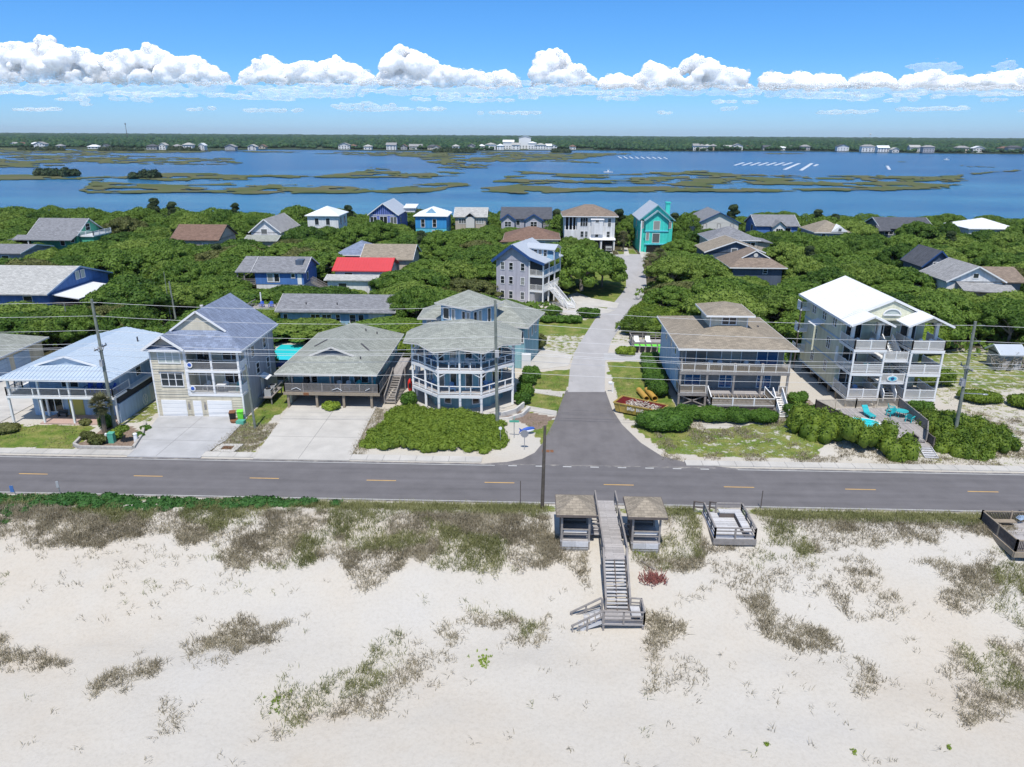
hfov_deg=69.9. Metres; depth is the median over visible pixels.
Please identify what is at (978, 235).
oak tree
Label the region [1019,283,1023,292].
oak tree
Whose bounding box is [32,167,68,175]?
marsh brush
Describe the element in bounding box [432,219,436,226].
window
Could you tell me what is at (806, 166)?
float line
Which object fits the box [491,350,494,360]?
window
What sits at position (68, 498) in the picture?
beach vine
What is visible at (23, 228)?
oak tree
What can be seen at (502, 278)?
window
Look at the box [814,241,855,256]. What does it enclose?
oak tree
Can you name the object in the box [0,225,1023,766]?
ground
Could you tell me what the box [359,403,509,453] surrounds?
shrub bank
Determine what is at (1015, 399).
bush
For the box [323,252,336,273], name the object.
oak tree
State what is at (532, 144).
house
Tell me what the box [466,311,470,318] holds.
window
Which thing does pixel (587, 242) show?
oak tree
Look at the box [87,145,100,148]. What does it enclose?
house
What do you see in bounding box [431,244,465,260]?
oak tree
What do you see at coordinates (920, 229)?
oak tree
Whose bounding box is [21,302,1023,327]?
power line
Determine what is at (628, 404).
skip
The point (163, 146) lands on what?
house
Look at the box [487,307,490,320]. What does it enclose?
window
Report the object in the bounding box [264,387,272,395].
air conditioner
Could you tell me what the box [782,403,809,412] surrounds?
bush
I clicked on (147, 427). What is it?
bush
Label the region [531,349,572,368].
driveway
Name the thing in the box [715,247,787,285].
house
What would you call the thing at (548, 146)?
house
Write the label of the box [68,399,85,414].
door
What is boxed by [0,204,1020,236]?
trees
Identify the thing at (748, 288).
oak tree
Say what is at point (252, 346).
window
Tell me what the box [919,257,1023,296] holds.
house
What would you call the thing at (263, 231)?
window
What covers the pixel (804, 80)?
cloud
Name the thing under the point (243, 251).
oak tree
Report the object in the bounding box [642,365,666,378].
hedge bush
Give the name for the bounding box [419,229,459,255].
oak tree
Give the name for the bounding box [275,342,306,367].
swimming pool
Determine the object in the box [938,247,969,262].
oak tree
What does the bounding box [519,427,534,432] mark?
fish ornament
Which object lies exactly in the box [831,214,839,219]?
cedar tree
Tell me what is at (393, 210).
house
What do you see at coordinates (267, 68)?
cloud
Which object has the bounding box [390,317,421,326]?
oak tree
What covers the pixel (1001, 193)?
sound water
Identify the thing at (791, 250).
oak tree
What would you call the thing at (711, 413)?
hedge bush
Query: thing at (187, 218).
oak tree
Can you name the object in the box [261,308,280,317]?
oak tree
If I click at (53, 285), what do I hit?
house
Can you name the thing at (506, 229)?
oak tree
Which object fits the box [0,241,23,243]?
oak tree
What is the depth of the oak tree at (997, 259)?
152.52 m
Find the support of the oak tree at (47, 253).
on the ground at (486, 717)
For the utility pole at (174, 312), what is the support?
on the ground at (486, 717)
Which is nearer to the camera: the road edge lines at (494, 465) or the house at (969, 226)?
the road edge lines at (494, 465)
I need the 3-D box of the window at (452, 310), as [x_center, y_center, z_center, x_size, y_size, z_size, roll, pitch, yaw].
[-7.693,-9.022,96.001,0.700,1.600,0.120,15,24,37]
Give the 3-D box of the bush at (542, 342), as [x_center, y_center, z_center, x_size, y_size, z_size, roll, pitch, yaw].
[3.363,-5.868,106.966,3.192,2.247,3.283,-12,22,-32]
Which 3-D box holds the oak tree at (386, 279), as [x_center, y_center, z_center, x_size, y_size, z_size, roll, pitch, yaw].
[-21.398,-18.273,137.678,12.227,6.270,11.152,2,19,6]
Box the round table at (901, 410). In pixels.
[895,408,908,417]
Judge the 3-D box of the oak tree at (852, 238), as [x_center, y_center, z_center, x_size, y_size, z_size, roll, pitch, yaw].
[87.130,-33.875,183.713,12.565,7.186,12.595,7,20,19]
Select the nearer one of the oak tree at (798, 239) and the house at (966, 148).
the oak tree at (798, 239)
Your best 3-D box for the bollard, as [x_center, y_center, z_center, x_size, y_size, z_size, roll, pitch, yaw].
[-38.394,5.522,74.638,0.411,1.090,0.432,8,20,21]
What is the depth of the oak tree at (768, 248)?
171.95 m
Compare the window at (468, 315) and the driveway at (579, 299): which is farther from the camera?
the driveway at (579, 299)
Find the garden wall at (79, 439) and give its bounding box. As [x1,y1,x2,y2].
[73,421,146,449]
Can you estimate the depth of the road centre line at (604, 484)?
66.42 m
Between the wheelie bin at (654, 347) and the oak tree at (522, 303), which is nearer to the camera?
the wheelie bin at (654, 347)
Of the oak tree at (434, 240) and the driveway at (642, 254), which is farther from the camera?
the driveway at (642, 254)
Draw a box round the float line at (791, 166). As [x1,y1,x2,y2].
[782,163,800,169]
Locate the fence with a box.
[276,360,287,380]
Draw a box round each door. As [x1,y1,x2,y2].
[0,357,11,375]
[13,349,30,368]
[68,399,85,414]
[161,400,187,415]
[193,401,202,415]
[196,352,209,363]
[199,373,212,386]
[207,400,232,416]
[261,378,264,392]
[297,274,301,283]
[333,376,349,385]
[684,374,700,386]
[685,351,706,365]
[718,375,732,387]
[720,351,741,366]
[756,352,778,365]
[756,375,771,387]
[838,368,853,384]
[841,345,857,361]
[845,323,862,338]
[892,369,905,385]
[897,346,909,359]
[899,324,916,339]
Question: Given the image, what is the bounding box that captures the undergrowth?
[12,213,1023,370]
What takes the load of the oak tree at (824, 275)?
on the ground at (486, 717)
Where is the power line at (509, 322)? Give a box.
[0,316,1009,342]
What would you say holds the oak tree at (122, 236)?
on the ground at (486, 717)
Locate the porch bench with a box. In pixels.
[56,409,68,416]
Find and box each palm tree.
[87,390,112,433]
[617,230,628,251]
[642,252,657,278]
[654,248,666,260]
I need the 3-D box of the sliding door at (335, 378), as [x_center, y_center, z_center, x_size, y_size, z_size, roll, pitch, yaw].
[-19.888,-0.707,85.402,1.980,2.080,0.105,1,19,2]
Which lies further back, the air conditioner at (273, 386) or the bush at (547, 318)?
the bush at (547, 318)
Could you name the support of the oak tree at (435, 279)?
on the ground at (486, 717)
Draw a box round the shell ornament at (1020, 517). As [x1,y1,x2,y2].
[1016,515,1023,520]
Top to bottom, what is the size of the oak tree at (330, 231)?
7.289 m
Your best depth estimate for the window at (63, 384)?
80.41 m
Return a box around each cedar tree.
[146,198,162,214]
[164,201,176,217]
[211,243,222,251]
[230,203,239,213]
[344,205,355,218]
[411,208,422,225]
[416,230,426,245]
[550,209,560,228]
[614,209,625,241]
[670,212,680,232]
[726,204,739,228]
[804,245,816,255]
[813,209,823,217]
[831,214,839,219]
[943,231,956,244]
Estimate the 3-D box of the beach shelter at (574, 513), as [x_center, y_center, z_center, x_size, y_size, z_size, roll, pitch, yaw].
[5.165,10.715,57.251,3.590,4.359,3.380,1,19,2]
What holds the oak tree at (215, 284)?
on the ground at (486, 717)
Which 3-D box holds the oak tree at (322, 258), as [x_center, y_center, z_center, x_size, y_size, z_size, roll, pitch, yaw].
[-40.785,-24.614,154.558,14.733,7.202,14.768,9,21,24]
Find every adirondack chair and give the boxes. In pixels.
[83,382,93,392]
[93,382,103,392]
[335,380,342,387]
[448,382,454,389]
[449,357,455,367]
[462,357,469,367]
[469,357,475,367]
[483,380,491,388]
[886,407,896,416]
[905,414,915,422]
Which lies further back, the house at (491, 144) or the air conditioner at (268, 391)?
the house at (491, 144)
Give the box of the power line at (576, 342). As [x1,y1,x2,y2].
[35,330,1014,355]
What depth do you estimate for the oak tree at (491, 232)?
188.90 m
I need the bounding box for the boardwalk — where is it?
[570,490,645,632]
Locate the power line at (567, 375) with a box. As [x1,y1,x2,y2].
[8,371,1010,383]
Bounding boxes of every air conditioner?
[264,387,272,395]
[268,384,276,391]
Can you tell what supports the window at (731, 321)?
in the house at (760, 387)
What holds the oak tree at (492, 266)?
on the ground at (486, 717)
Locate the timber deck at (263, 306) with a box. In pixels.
[247,292,277,308]
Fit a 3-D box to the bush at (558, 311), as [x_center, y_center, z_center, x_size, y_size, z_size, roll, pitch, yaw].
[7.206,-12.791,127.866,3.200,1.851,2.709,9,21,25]
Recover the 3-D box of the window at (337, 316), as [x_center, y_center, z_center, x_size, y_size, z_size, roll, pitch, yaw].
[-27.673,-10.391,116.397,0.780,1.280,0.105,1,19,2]
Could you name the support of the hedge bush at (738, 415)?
on the ground at (486, 717)
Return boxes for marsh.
[0,148,1016,193]
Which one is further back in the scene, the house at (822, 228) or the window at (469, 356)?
the house at (822, 228)
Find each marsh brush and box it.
[17,145,65,150]
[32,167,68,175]
[47,168,81,176]
[98,146,143,150]
[127,169,162,178]
[166,145,200,150]
[431,147,460,152]
[447,147,476,152]
[550,147,571,152]
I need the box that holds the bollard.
[133,433,137,441]
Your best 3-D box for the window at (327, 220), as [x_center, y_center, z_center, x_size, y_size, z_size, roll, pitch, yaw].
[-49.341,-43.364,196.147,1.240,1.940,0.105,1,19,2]
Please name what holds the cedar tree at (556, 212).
on the ground at (486, 717)
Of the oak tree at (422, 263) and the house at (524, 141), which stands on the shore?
the house at (524, 141)
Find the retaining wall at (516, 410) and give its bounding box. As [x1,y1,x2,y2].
[483,402,530,419]
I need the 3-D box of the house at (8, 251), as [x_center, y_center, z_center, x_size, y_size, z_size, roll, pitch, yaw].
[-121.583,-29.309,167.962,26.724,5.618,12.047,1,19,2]
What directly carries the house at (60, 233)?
on the ground at (486, 717)
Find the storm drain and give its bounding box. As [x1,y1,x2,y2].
[213,443,242,451]
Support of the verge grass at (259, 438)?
on the ground at (486, 717)
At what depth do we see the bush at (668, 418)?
77.62 m
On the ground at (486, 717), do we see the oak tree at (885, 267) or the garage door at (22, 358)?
the oak tree at (885, 267)
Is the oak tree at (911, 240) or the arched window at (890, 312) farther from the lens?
the oak tree at (911, 240)
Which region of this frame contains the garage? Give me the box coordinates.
[0,333,48,375]
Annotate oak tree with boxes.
[0,211,22,222]
[0,222,6,230]
[0,231,31,243]
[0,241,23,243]
[0,257,23,263]
[0,300,51,313]
[0,310,50,335]
[2,217,36,229]
[4,225,31,232]
[4,258,58,265]
[4,304,105,342]
[21,209,62,219]
[23,248,57,259]
[32,242,58,250]
[47,255,90,264]
[49,304,101,339]
[53,244,107,257]
[58,240,113,251]
[58,261,81,265]
[80,247,152,279]
[80,281,175,312]
[86,304,123,333]
[94,213,128,231]
[94,273,158,306]
[99,216,148,233]
[99,231,152,243]
[99,251,136,272]
[99,305,162,332]
[106,238,151,249]
[125,247,145,252]
[133,227,171,237]
[134,244,194,265]
[139,325,162,332]
[146,236,169,241]
[146,260,169,280]
[147,222,169,227]
[147,238,198,250]
[150,226,168,230]
[152,257,217,284]
[155,281,207,313]
[159,307,199,333]
[167,211,206,233]
[188,217,212,223]
[188,244,232,255]
[190,274,253,296]
[194,247,226,262]
[196,288,283,306]
[197,262,254,279]
[203,255,243,266]
[209,209,235,221]
[213,220,235,227]
[215,243,270,261]
[221,238,268,249]
[223,244,263,250]
[227,212,261,234]
[235,231,246,239]
[237,215,262,234]
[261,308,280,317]
[262,285,316,301]
[263,242,298,255]
[268,316,291,341]
[272,317,344,341]
[273,238,302,243]
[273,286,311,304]
[274,344,279,362]
[280,225,328,240]
[280,247,315,256]
[293,241,341,252]
[294,250,344,279]
[296,237,335,246]
[298,222,307,225]
[309,285,359,293]
[316,226,344,242]
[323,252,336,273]
[328,223,381,248]
[343,316,422,332]
[351,289,367,293]
[354,219,398,241]
[368,269,428,293]
[373,241,405,243]
[376,280,435,294]
[386,285,441,317]
[388,222,413,230]
[388,234,419,244]
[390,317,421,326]
[395,231,426,237]
[401,258,444,269]
[401,267,431,285]
[404,269,451,288]
[418,287,459,313]
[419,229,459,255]
[419,247,433,258]
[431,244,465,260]
[432,259,479,279]
[441,277,502,295]
[446,293,500,300]
[447,250,487,264]
[451,229,491,244]
[459,240,493,248]
[464,243,503,259]
[466,226,502,242]
[471,263,495,284]
[481,236,502,246]
[484,247,506,263]
[485,254,496,278]
[490,225,504,236]
[498,298,529,306]
[500,227,519,231]
[500,240,519,247]
[543,227,562,238]
[547,242,566,245]
[550,244,627,290]
[553,243,594,276]
[558,236,577,243]
[576,238,598,246]
[586,251,627,286]
[614,219,634,240]
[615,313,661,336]
[642,285,691,311]
[643,253,702,282]
[644,281,696,298]
[653,250,678,254]
[660,239,698,252]
[661,252,719,279]
[663,250,689,256]
[668,259,732,279]
[672,231,692,240]
[680,288,769,319]
[683,277,702,282]
[684,229,705,242]
[689,275,740,296]
[720,275,766,286]
[721,278,760,296]
[744,230,763,235]
[745,275,769,285]
[755,233,780,246]
[755,291,805,323]
[756,316,778,332]
[757,283,811,313]
[762,246,784,261]
[763,242,806,264]
[766,231,789,237]
[773,233,820,246]
[774,310,805,339]
[778,274,806,284]
[781,254,825,279]
[789,231,812,234]
[793,281,820,288]
[799,254,841,275]
[801,266,856,284]
[804,235,849,256]
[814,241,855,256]
[831,260,889,285]
[833,235,848,242]
[834,219,878,235]
[836,232,858,237]
[836,254,886,264]
[842,235,879,250]
[846,238,885,252]
[855,249,898,260]
[869,282,924,295]
[870,233,887,242]
[873,242,913,267]
[879,233,936,248]
[880,264,911,284]
[882,266,936,291]
[885,292,917,304]
[894,220,940,237]
[903,293,968,339]
[915,289,981,324]
[916,287,984,303]
[926,234,978,246]
[930,232,966,238]
[933,244,967,258]
[937,221,960,233]
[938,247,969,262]
[957,242,1002,259]
[966,229,998,242]
[970,252,1023,266]
[975,297,1023,333]
[976,303,1023,343]
[980,237,1009,245]
[983,290,1023,301]
[990,231,1023,248]
[1001,262,1023,268]
[1002,245,1023,254]
[1004,221,1023,233]
[1006,239,1023,247]
[1011,266,1023,276]
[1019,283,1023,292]
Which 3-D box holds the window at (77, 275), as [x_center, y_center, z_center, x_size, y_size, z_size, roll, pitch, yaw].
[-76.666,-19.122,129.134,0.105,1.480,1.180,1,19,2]
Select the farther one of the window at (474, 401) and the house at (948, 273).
the house at (948, 273)
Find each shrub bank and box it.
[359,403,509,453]
[784,401,921,463]
[916,406,1023,461]
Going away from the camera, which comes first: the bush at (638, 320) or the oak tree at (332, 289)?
the bush at (638, 320)
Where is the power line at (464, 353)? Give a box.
[0,349,1023,370]
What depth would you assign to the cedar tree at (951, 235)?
183.93 m
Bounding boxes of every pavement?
[0,448,133,455]
[202,451,257,457]
[350,454,481,462]
[684,460,1023,471]
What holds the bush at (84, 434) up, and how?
on the ground at (486, 717)
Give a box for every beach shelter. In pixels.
[555,494,599,550]
[619,496,667,552]
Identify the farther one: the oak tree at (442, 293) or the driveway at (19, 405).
the oak tree at (442, 293)
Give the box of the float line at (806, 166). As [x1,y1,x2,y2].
[800,163,812,169]
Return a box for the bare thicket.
[987,352,1023,370]
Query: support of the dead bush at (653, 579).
on the ground at (486, 717)
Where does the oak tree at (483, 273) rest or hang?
on the ground at (486, 717)
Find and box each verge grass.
[212,407,389,454]
[653,409,1023,465]
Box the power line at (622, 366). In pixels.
[52,355,1014,375]
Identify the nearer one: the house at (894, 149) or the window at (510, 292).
the window at (510, 292)
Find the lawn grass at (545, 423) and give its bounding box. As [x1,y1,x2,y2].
[0,373,1023,464]
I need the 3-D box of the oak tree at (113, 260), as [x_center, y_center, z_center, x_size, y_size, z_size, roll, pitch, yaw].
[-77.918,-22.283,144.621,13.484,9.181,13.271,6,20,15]
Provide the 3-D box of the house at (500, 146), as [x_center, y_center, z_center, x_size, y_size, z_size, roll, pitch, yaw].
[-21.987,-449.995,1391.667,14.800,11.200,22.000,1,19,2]
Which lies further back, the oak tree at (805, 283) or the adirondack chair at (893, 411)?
the oak tree at (805, 283)
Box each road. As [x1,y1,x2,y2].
[0,455,1023,513]
[491,390,727,467]
[568,254,646,391]
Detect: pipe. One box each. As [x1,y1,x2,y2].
[636,387,648,399]
[644,387,657,400]
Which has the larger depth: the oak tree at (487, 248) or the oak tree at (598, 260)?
the oak tree at (487, 248)
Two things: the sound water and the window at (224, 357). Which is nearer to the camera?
the window at (224, 357)
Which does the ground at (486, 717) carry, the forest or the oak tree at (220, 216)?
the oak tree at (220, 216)
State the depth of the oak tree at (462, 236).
179.21 m
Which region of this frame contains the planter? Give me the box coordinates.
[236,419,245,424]
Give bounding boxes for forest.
[0,132,1023,152]
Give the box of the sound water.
[0,149,1023,223]
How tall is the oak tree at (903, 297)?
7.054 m
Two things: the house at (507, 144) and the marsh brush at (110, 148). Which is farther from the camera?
the house at (507, 144)
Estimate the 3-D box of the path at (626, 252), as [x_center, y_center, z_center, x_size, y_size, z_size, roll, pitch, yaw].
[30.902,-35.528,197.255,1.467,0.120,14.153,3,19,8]
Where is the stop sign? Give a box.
[521,430,528,449]
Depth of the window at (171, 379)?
80.08 m
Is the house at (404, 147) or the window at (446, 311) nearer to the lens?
the window at (446, 311)
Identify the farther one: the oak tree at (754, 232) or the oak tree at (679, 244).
the oak tree at (754, 232)
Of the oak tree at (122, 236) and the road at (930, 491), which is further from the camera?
the oak tree at (122, 236)
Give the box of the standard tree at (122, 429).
[114,424,129,441]
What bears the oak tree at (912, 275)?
on the ground at (486, 717)
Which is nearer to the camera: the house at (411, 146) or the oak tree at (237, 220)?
the oak tree at (237, 220)
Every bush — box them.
[0,422,20,433]
[78,418,91,425]
[79,430,94,439]
[87,433,106,444]
[97,414,112,427]
[107,429,123,438]
[132,431,145,436]
[139,425,151,430]
[321,400,340,410]
[397,320,422,347]
[397,334,420,357]
[400,390,417,404]
[514,391,531,403]
[516,382,534,394]
[518,373,536,384]
[522,365,541,377]
[538,337,545,348]
[539,333,546,340]
[540,314,557,322]
[545,305,562,314]
[555,315,568,322]
[564,314,582,322]
[576,307,600,317]
[615,346,635,355]
[620,310,660,334]
[628,300,658,311]
[633,406,692,431]
[637,304,680,315]
[638,566,667,586]
[640,351,659,360]
[641,357,662,368]
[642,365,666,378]
[645,372,667,384]
[647,380,668,395]
[675,403,702,419]
[699,405,728,422]
[726,406,752,422]
[751,407,779,422]
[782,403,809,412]
[786,391,808,403]
[907,400,935,410]
[914,367,957,385]
[919,323,933,354]
[924,325,950,353]
[955,388,1004,403]
[1006,393,1023,407]
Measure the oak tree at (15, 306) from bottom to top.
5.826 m
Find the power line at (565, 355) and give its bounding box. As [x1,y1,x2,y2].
[20,347,1021,368]
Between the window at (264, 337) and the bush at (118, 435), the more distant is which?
the window at (264, 337)
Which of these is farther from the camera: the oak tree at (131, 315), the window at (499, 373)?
the oak tree at (131, 315)
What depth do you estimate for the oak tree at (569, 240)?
188.32 m
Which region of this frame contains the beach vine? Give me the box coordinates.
[0,491,342,524]
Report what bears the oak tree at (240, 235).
on the ground at (486, 717)
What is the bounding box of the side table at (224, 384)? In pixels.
[216,383,226,391]
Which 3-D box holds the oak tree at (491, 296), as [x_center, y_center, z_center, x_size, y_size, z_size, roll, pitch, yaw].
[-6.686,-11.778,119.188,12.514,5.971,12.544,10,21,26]
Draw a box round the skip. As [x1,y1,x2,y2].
[613,395,668,414]
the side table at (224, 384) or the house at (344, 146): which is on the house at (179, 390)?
the side table at (224, 384)
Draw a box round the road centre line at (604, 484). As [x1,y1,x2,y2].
[19,473,993,491]
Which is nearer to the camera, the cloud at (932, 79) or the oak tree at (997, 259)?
the oak tree at (997, 259)
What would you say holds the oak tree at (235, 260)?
on the ground at (486, 717)
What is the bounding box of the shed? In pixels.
[984,344,1023,369]
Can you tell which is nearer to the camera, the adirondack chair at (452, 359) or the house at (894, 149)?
the adirondack chair at (452, 359)
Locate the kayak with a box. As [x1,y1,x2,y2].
[408,378,411,390]
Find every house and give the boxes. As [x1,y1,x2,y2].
[0,244,53,258]
[0,265,112,306]
[0,326,162,424]
[7,218,111,249]
[34,142,48,146]
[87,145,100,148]
[140,293,281,416]
[146,144,158,149]
[159,143,168,149]
[170,224,237,245]
[182,143,194,148]
[198,143,207,149]
[224,144,237,149]
[235,256,327,288]
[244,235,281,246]
[247,144,258,149]
[248,213,299,234]
[259,144,267,148]
[274,293,395,324]
[274,323,414,407]
[304,206,348,227]
[324,274,380,293]
[332,257,398,274]
[338,143,350,148]
[338,240,371,256]
[360,244,421,269]
[363,144,372,149]
[367,198,418,225]
[386,143,397,149]
[400,144,407,149]
[403,290,544,413]
[409,144,422,149]
[413,206,452,232]
[453,207,489,229]
[485,143,496,149]
[491,237,575,308]
[496,144,504,149]
[499,226,560,243]
[500,207,551,228]
[503,140,514,148]
[512,143,519,149]
[519,136,530,148]
[528,141,535,148]
[535,143,545,149]
[545,144,551,149]
[561,204,618,249]
[632,200,675,251]
[657,301,799,416]
[689,207,740,230]
[692,144,699,150]
[695,235,765,258]
[697,226,772,249]
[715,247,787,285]
[732,144,742,149]
[744,214,799,232]
[792,276,955,407]
[799,145,810,149]
[799,220,851,236]
[835,144,849,150]
[859,145,875,151]
[864,217,930,237]
[875,145,889,151]
[889,147,899,152]
[900,244,948,286]
[907,145,920,151]
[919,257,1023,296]
[920,145,934,152]
[943,218,1008,233]
[953,146,969,152]
[971,146,984,152]
[1005,145,1021,149]
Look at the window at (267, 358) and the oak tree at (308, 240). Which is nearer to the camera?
the window at (267, 358)
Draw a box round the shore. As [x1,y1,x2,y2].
[0,146,1023,153]
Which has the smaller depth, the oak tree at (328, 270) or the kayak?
the kayak
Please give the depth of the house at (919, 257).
147.38 m
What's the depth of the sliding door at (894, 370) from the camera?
87.86 m
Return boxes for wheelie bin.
[228,410,235,419]
[236,409,243,418]
[634,344,638,351]
[640,344,644,351]
[646,344,650,351]
[652,344,656,351]
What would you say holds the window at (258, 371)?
in the house at (179, 390)
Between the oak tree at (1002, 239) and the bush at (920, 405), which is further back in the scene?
the oak tree at (1002, 239)
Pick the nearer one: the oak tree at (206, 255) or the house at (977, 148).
the oak tree at (206, 255)
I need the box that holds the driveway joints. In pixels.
[132,402,376,458]
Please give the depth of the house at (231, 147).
1253.46 m
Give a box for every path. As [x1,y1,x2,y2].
[525,405,556,415]
[535,389,562,396]
[624,248,629,255]
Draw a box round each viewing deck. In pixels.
[693,501,756,546]
[980,510,1023,560]
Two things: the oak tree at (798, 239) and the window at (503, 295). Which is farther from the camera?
the oak tree at (798, 239)
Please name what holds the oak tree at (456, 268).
on the ground at (486, 717)
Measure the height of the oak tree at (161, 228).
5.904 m
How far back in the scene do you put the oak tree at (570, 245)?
149.58 m
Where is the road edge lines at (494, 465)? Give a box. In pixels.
[0,456,1015,510]
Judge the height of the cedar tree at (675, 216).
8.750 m
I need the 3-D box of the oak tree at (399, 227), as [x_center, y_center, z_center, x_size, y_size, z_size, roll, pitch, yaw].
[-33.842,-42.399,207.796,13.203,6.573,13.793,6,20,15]
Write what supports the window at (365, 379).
in the house at (319, 364)
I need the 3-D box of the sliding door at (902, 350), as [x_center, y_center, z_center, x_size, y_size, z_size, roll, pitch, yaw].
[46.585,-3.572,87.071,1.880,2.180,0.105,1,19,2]
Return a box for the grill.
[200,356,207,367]
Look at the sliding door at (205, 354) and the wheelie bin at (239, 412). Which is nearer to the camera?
the wheelie bin at (239, 412)
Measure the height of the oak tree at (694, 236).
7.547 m
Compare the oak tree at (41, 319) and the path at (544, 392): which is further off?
the oak tree at (41, 319)
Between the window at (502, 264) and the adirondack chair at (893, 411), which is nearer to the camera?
the adirondack chair at (893, 411)
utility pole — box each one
[90,299,116,428]
[168,281,175,318]
[245,364,255,427]
[494,300,501,421]
[540,425,545,507]
[954,321,987,428]
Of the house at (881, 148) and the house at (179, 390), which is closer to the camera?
the house at (179, 390)
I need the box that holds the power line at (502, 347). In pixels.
[45,343,1017,364]
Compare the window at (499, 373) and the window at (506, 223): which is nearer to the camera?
the window at (499, 373)
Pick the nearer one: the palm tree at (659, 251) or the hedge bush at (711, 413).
the hedge bush at (711, 413)
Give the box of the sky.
[0,0,1023,137]
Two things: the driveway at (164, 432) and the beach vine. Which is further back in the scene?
the driveway at (164, 432)
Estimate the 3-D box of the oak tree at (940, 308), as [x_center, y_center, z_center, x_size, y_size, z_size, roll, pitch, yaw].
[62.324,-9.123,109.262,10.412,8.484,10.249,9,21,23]
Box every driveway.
[0,355,46,421]
[127,416,247,457]
[253,382,387,460]
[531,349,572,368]
[552,301,614,314]
[567,293,618,307]
[603,353,640,359]
[640,252,649,257]
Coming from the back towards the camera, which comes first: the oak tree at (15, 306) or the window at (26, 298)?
the window at (26, 298)
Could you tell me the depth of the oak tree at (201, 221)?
194.08 m
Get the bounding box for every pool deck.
[629,332,660,349]
[815,397,938,458]
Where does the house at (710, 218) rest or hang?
on the ground at (486, 717)
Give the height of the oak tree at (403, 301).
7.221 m
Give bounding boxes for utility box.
[106,431,116,442]
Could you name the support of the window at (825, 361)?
in the house at (836, 308)
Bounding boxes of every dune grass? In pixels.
[0,492,1023,757]
[0,500,1023,766]
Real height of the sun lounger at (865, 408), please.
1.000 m
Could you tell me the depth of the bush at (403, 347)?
101.10 m
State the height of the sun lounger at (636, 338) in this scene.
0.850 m
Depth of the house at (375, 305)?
116.62 m
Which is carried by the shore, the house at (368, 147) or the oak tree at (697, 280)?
the house at (368, 147)
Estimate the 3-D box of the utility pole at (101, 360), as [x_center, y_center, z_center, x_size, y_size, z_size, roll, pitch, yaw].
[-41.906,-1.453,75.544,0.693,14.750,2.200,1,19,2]
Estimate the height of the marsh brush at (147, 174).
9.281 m
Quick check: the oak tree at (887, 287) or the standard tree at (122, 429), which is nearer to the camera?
the standard tree at (122, 429)
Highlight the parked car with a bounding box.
[604,245,612,251]
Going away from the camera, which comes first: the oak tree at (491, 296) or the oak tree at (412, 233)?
the oak tree at (491, 296)
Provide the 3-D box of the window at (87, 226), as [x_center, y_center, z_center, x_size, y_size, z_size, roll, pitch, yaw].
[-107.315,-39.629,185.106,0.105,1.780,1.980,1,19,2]
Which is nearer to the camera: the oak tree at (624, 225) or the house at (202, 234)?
the house at (202, 234)
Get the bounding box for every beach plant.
[263,690,291,714]
[468,649,492,668]
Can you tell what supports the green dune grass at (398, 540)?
on the ground at (486, 717)
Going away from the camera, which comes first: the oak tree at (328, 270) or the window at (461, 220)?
the oak tree at (328, 270)
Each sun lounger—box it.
[634,336,639,341]
[645,336,650,341]
[862,405,875,418]
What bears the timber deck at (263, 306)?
on the ground at (486, 717)
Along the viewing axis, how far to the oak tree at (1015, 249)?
171.34 m
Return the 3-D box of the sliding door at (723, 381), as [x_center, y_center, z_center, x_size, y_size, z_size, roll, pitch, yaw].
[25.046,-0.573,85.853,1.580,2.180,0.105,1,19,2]
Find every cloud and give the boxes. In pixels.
[0,34,111,83]
[89,42,231,83]
[236,54,378,84]
[376,44,520,86]
[527,48,597,84]
[595,72,645,88]
[633,53,751,89]
[757,71,848,90]
[848,71,899,87]
[890,68,1023,89]
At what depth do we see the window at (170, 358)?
79.28 m
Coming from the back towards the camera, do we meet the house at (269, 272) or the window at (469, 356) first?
the house at (269, 272)
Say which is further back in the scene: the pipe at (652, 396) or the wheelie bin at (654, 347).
the wheelie bin at (654, 347)
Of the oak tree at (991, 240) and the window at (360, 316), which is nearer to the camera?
the window at (360, 316)
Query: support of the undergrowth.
on the ground at (486, 717)
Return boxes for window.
[23,296,32,302]
[37,399,63,411]
[60,382,79,387]
[75,270,79,279]
[80,269,85,277]
[85,223,90,230]
[135,365,141,376]
[156,352,180,363]
[160,372,184,386]
[221,353,240,360]
[224,372,243,383]
[250,344,254,357]
[255,362,260,374]
[260,229,267,233]
[262,336,266,348]
[266,273,273,281]
[266,356,269,368]
[273,273,279,281]
[302,375,317,382]
[310,314,319,317]
[314,218,318,224]
[321,314,331,318]
[325,218,329,224]
[335,314,340,321]
[338,283,346,286]
[349,314,355,322]
[353,376,368,382]
[358,314,363,320]
[370,216,376,221]
[379,216,387,222]
[390,217,396,223]
[421,219,424,226]
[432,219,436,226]
[439,353,444,362]
[439,374,444,385]
[443,307,449,319]
[444,398,451,403]
[449,351,456,363]
[450,374,457,388]
[451,308,455,319]
[458,218,465,223]
[462,311,465,318]
[464,351,472,359]
[465,374,472,388]
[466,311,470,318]
[472,399,479,404]
[473,311,477,319]
[476,219,483,223]
[478,310,481,320]
[478,354,485,363]
[478,373,485,387]
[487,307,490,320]
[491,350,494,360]
[492,370,494,382]
[498,369,501,380]
[500,261,504,269]
[500,275,504,283]
[500,290,504,297]
[504,221,510,226]
[509,262,512,269]
[509,276,512,283]
[509,291,512,298]
[520,263,524,270]
[520,277,524,284]
[520,292,524,299]
[580,217,587,226]
[652,233,659,242]
[653,221,659,229]
[721,317,736,324]
[810,350,814,360]
[822,358,827,371]
[866,370,884,381]
[874,323,892,336]
[883,308,901,315]
[884,230,893,234]
[972,273,979,278]
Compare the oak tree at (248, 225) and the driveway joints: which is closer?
the driveway joints

